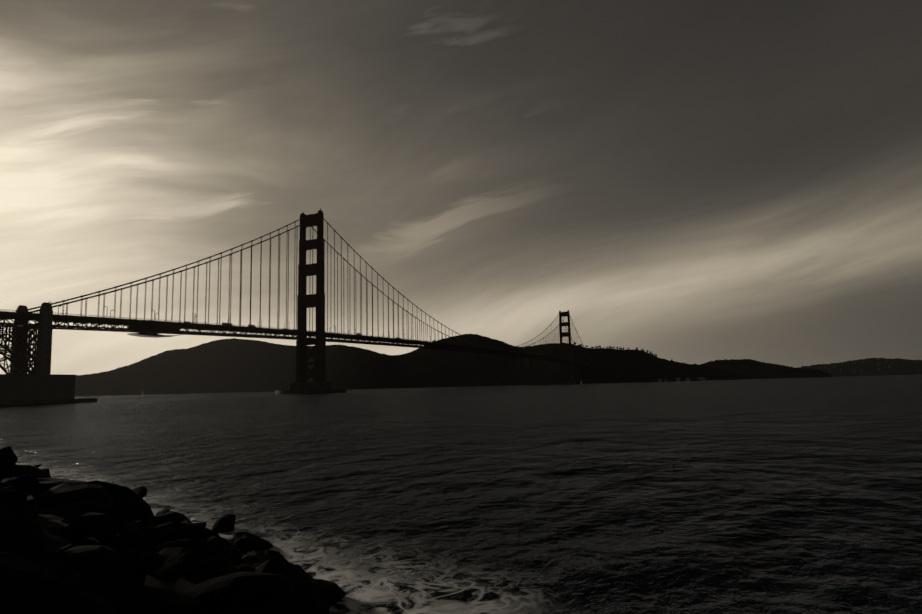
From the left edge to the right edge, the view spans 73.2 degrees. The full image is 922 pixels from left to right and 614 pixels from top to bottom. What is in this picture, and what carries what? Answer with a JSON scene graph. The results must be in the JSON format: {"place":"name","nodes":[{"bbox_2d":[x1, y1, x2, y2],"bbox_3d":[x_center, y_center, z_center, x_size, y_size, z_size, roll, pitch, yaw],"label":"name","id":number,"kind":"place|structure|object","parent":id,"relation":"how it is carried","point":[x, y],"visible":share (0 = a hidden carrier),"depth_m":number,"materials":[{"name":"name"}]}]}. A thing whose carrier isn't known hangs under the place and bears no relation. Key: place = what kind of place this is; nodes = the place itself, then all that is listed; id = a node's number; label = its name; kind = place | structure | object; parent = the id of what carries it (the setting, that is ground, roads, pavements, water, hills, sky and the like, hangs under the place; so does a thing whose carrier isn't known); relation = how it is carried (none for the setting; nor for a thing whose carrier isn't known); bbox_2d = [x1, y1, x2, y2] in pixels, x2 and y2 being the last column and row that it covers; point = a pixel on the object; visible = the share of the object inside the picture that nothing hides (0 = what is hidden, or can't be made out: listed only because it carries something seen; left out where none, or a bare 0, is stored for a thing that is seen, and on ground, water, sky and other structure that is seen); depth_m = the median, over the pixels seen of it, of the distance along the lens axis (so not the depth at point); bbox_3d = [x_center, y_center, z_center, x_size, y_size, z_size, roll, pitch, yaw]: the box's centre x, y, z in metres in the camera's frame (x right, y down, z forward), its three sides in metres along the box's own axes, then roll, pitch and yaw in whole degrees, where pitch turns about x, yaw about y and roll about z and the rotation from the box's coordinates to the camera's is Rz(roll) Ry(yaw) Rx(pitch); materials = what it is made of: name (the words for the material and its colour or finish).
{"place":"outdoors","nodes":[
{"label":"outdoors","id":0,"kind":"place"},
{"bbox_2d":[111,575,195,604],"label":"shore ground","id":1,"kind":"structure","parent":0,"point":[180,584],"depth_m":12.86,"materials":[{"name":"black stone"}]},
{"bbox_2d":[0,446,345,613],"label":"shore rip rap boulders","id":2,"kind":"object","parent":1,"relation":"on","point":[68,546],"visible":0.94,"depth_m":12.90,"materials":[{"name":"black stone"}]},
{"bbox_2d":[75,334,751,395],"bbox_3d":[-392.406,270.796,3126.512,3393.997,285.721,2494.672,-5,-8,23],"label":"hills","id":3,"kind":"structure","parent":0,"point":[230,365],"depth_m":2492.43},
{"bbox_2d":[575,343,830,374],"bbox_3d":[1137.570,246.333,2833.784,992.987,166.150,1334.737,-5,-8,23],"label":"trees","id":4,"kind":"object","parent":3,"relation":"on","point":[730,361],"materials":[{"name":"black plant"}]},
{"bbox_2d":[0,374,921,613],"bbox_3d":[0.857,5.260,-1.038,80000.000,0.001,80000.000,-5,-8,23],"label":"sea water","id":5,"kind":"structure","parent":0,"point":[778,496],"depth_m":33.65,"materials":[{"name":"black liquid"}]},
{"bbox_2d":[0,374,76,400],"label":"fort point","id":6,"kind":"structure","parent":5,"relation":"in","point":[27,385],"depth_m":407.88,"materials":[{"name":"brick"}]},
{"bbox_2d":[11,302,52,373],"bbox_3d":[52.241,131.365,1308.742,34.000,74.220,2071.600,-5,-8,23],"label":"bridge pylons","id":7,"kind":"object","parent":6,"relation":"on","point":[43,350],"visible":0.27,"depth_m":460.38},
{"bbox_2d":[0,398,96,405],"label":"seawall","id":8,"kind":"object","parent":5,"relation":"in","point":[42,401],"visible":0.67,"depth_m":403.11,"materials":[{"name":"black concrete"}]},
{"bbox_2d":[276,381,575,393],"bbox_3d":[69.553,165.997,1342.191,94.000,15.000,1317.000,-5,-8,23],"label":"bridge tower bases","id":9,"kind":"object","parent":5,"relation":"in","point":[308,387],"visible":0.79,"depth_m":753.41,"materials":[{"name":"black concrete"}]},
{"bbox_2d":[0,208,589,381],"bbox_3d":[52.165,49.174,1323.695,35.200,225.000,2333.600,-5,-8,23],"label":"suspension bridge","id":10,"kind":"structure","parent":9,"relation":"on","point":[301,333],"depth_m":767.37,"materials":[{"name":"paint"}]},
{"bbox_2d":[658,378,704,381],"bbox_3d":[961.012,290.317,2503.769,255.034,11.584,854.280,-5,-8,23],"label":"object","id":11,"kind":"object","parent":5,"relation":"on","point":[678,379],"visible":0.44,"depth_m":2258.05,"materials":[{"name":"grey paint"}]},
{"bbox_2d":[0,0,921,374],"label":"sky","id":12,"kind":"structure","parent":0,"point":[699,182],"materials":[{"name":"grey"}]},
{"bbox_2d":[712,362,832,378],"bbox_3d":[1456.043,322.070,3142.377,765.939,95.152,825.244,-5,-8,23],"label":"hill","id":13,"kind":"structure","parent":0,"point":[752,371],"depth_m":2829.50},
{"bbox_2d":[798,358,921,375],"bbox_3d":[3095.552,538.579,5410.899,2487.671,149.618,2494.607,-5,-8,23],"label":"shore hills","id":14,"kind":"structure","parent":0,"point":[870,367],"depth_m":4544.58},
{"bbox_2d":[801,358,893,372],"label":"shore buildings","id":15,"kind":"structure","parent":14,"relation":"on","point":[856,361],"depth_m":4698.80,"materials":[{"name":"grey paint"}]},
{"bbox_3d":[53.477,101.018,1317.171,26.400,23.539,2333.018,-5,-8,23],"label":"bridge roadway","id":16,"kind":"structure","parent":0,"visible":0},
{"bbox_2d":[128,332,178,337],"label":"deck maintenance tarp","id":17,"kind":"object","parent":16,"relation":"on","point":[147,334],"visible":1,"depth_m":556.75,"materials":[{"name":"white"}]},
{"bbox_2d":[128,321,179,333],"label":"maintenance platform","id":18,"kind":"structure","parent":16,"relation":"on","point":[163,327],"depth_m":558.54,"materials":[{"name":"paint"}]},
{"bbox_2d":[0,216,592,362],"bbox_3d":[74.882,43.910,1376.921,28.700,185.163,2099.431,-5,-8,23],"label":"suspension cables","id":19,"kind":"object","parent":16,"relation":"on","point":[361,275],"visible":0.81,"depth_m":741.93,"materials":[{"name":"paint"}]}
]}

